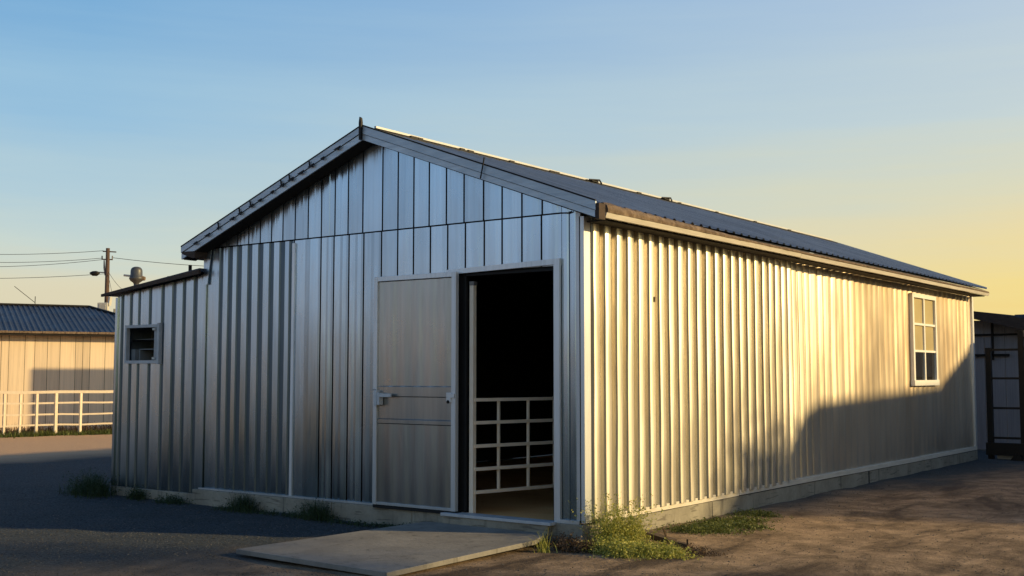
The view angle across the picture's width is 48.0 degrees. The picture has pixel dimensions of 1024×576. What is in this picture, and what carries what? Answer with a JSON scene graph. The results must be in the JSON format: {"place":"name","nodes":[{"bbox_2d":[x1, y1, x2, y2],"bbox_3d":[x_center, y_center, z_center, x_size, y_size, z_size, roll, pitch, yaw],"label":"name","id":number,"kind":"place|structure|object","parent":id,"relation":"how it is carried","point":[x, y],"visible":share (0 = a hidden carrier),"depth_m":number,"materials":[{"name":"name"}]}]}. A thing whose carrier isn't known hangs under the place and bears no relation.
{"place":"outdoors","nodes":[
{"label":"outdoors","id":0,"kind":"place"},
{"bbox_2d":[211,506,410,527],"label":"ground grass","id":1,"kind":"structure","parent":0,"point":[335,522],"depth_m":12.66,"materials":[{"name":"green plant"}]},
{"bbox_2d":[0,432,1023,575],"bbox_3d":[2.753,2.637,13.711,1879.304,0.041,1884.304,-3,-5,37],"label":"ground","id":2,"kind":"structure","parent":0,"point":[48,461],"depth_m":11.54,"materials":[{"name":"brown soil"}]},
{"bbox_2d":[0,419,111,434],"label":"dry brush","id":3,"kind":"object","parent":2,"relation":"on","point":[29,429],"visible":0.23,"depth_m":31.13,"materials":[{"name":"plant"}]},
{"bbox_2d":[0,427,111,437],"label":"grass","id":4,"kind":"structure","parent":2,"relation":"on","point":[42,433],"depth_m":29.99,"materials":[{"name":"green plant"}]},
{"bbox_2d":[0,390,112,433],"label":"pipe fence","id":5,"kind":"object","parent":2,"relation":"on","point":[55,413],"visible":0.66,"depth_m":30.17,"materials":[{"name":"white metal"}]},
{"bbox_2d":[0,303,114,430],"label":"tan shed","id":6,"kind":"structure","parent":2,"relation":"on","point":[49,347],"depth_m":33.35,"materials":[{"name":"beige metal"}]},
{"bbox_2d":[55,468,126,499],"bbox_3d":[-5.606,2.579,15.351,0.746,0.402,1.361,3,-5,-36],"label":"weed tuft","id":7,"kind":"object","parent":2,"relation":"on","point":[95,487],"visible":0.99,"depth_m":15.21,"materials":[{"name":"green plant"}]},
{"bbox_2d":[90,248,115,311],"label":"utility pole","id":8,"kind":"object","parent":2,"relation":"on","point":[106,304],"visible":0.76,"depth_m":60.08,"materials":[{"name":"wood"}]},
{"bbox_2d":[0,275,82,278],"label":"overhead wire","id":9,"kind":"object","parent":8,"relation":"attached to","point":[42,277],"visible":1,"depth_m":60.17,"materials":[{"name":"black metal"}]},
{"bbox_2d":[0,251,94,254],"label":"overhead wire","id":10,"kind":"object","parent":8,"relation":"attached to","point":[47,253],"visible":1,"depth_m":60.27,"materials":[{"name":"black metal"}]},
{"bbox_2d":[0,260,95,266],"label":"overhead wire","id":11,"kind":"object","parent":8,"relation":"attached to","point":[46,264],"visible":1,"depth_m":60.22,"materials":[{"name":"black metal"}]},
{"bbox_2d":[0,258,99,262],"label":"overhead wire","id":12,"kind":"object","parent":8,"relation":"attached to","point":[45,261],"visible":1,"depth_m":60.23,"materials":[{"name":"black metal"}]},
{"bbox_2d":[117,258,198,265],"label":"overhead wire","id":13,"kind":"object","parent":8,"relation":"attached to","point":[157,262],"visible":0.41,"depth_m":60.23,"materials":[{"name":"black metal"}]},
{"bbox_2d":[119,484,151,500],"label":"weed tuft","id":14,"kind":"object","parent":2,"relation":"on","point":[136,496],"visible":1,"depth_m":14.81,"materials":[{"name":"green plant"}]},
{"bbox_2d":[153,493,195,505],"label":"weed tuft","id":15,"kind":"object","parent":2,"relation":"on","point":[170,500],"visible":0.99,"depth_m":14.34,"materials":[{"name":"green plant"}]},
{"bbox_2d":[212,491,267,513],"bbox_3d":[-3.182,2.505,13.559,0.863,0.269,0.537,-3,-5,37],"label":"weed tuft","id":16,"kind":"object","parent":2,"relation":"on","point":[244,505],"visible":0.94,"depth_m":13.47,"materials":[{"name":"green plant"}]},
{"bbox_2d":[101,265,510,502],"bbox_3d":[-2.704,1.526,17.607,2.065,3.186,6.825,-3,-5,37],"label":"lean to shed","id":17,"kind":"object","parent":2,"relation":"on","point":[156,426],"visible":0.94,"depth_m":14.91,"materials":[{"name":"metal"}]},
{"bbox_2d":[123,267,145,284],"bbox_3d":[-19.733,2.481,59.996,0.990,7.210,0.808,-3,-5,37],"label":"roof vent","id":18,"kind":"object","parent":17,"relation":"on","point":[136,276],"visible":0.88,"depth_m":60.00,"materials":[{"name":"silver metal"}]},
{"bbox_2d":[124,323,162,363],"bbox_3d":[-4.791,0.753,15.415,1.070,1.000,0.598,-3,-5,37],"label":"window frame","id":19,"kind":"structure","parent":17,"relation":"in","point":[153,355],"depth_m":15.30,"materials":[{"name":"grey metal"}]},
{"bbox_2d":[286,497,346,522],"bbox_3d":[-2.222,2.450,12.782,0.957,0.289,0.539,-2,-5,23],"label":"weed tuft","id":20,"kind":"object","parent":2,"relation":"on","point":[312,512],"visible":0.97,"depth_m":12.73,"materials":[{"name":"green plant"}]},
{"bbox_2d":[236,521,546,575],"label":"loading ramp","id":21,"kind":"structure","parent":2,"relation":"on","point":[400,549],"depth_m":10.19,"materials":[{"name":"concrete"}]},
{"bbox_2d":[527,528,557,552],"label":"weed tuft","id":22,"kind":"object","parent":2,"relation":"on","point":[544,549],"visible":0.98,"depth_m":10.43,"materials":[{"name":"green plant"}]},
{"bbox_2d":[538,531,602,553],"bbox_3d":[0.523,2.346,10.593,0.503,0.200,0.902,3,-5,-33],"label":"weed tuft","id":23,"kind":"object","parent":2,"relation":"on","point":[561,544],"visible":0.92,"depth_m":10.49,"materials":[{"name":"green plant"}]},
{"bbox_2d":[181,117,988,542],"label":"metal barn","id":24,"kind":"structure","parent":2,"relation":"on","point":[677,361],"depth_m":13.15,"materials":[{"name":"metal"}]},
{"bbox_2d":[372,272,460,513],"bbox_3d":[-1.034,1.100,12.185,1.174,2.495,0.150,-3,-5,37],"label":"door leaf","id":25,"kind":"structure","parent":24,"relation":"in","point":[416,349],"depth_m":12.17,"materials":[{"name":"grey metal"}]},
{"bbox_2d":[469,281,553,512],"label":"pipe gate","id":26,"kind":"structure","parent":24,"relation":"attached to","point":[473,446],"depth_m":11.94,"materials":[{"name":"grey metal"}]},
{"bbox_2d":[909,293,939,385],"bbox_3d":[6.960,0.876,19.409,0.070,1.530,1.330,-3,-5,37],"label":"window frame","id":27,"kind":"structure","parent":24,"relation":"in","point":[922,308],"depth_m":19.38,"materials":[{"name":"white paint"}]},
{"bbox_2d":[571,492,663,544],"bbox_3d":[0.983,2.160,10.765,0.992,0.533,0.776,3,-5,-30],"label":"weed tuft","id":28,"kind":"object","parent":2,"relation":"on","point":[614,527],"visible":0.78,"depth_m":10.75,"materials":[{"name":"green plant"}]},
{"bbox_2d":[568,532,702,560],"bbox_3d":[1.057,2.312,10.273,1.303,0.204,0.750,-3,-5,37],"label":"weed tuft","id":29,"kind":"object","parent":2,"relation":"on","point":[622,548],"visible":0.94,"depth_m":10.17,"materials":[{"name":"green plant"}]},
{"bbox_2d":[644,528,690,547],"bbox_3d":[1.423,2.337,10.876,0.126,0.162,0.766,2,-5,-28],"label":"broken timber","id":30,"kind":"object","parent":2,"relation":"on","point":[658,537],"visible":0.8,"depth_m":10.78,"materials":[{"name":"brown wood"}]},
{"bbox_2d":[666,542,735,557],"bbox_3d":[1.634,2.380,10.424,0.894,0.102,0.641,-3,-5,37],"label":"weed tuft","id":31,"kind":"object","parent":2,"relation":"on","point":[699,551],"visible":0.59,"depth_m":10.36,"materials":[{"name":"green plant"}]},
{"bbox_2d":[656,508,793,536],"bbox_3d":[2.452,2.506,12.306,1.120,0.145,2.334,-3,-5,37],"label":"weed tuft","id":32,"kind":"object","parent":2,"relation":"on","point":[726,525],"visible":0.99,"depth_m":12.02,"materials":[{"name":"green plant"}]},
{"bbox_2d":[974,311,1023,448],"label":"grey panel shed","id":33,"kind":"structure","parent":2,"relation":"on","point":[995,331],"depth_m":24.43,"materials":[{"name":"black metal"}]},
{"bbox_2d":[985,330,1023,460],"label":"steel panel gate","id":34,"kind":"structure","parent":2,"relation":"on","point":[1014,450],"depth_m":21.61,"materials":[{"name":"black metal"}]},
{"bbox_2d":[997,455,1012,459],"bbox_3d":[9.365,3.191,21.766,0.290,0.085,0.250,-3,-5,37],"label":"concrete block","id":35,"kind":"object","parent":2,"relation":"on","point":[1003,457],"depth_m":21.68,"materials":[{"name":"grey concrete"}]},
{"bbox_2d":[0,483,1023,575],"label":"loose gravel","id":36,"kind":"structure","parent":0,"point":[4,522],"depth_m":11.49,"materials":[{"name":"gravel"}]},
{"bbox_2d":[0,0,1023,320],"label":"sky","id":37,"kind":"structure","parent":0,"point":[893,129],"materials":[{"name":"blue"}]}
]}

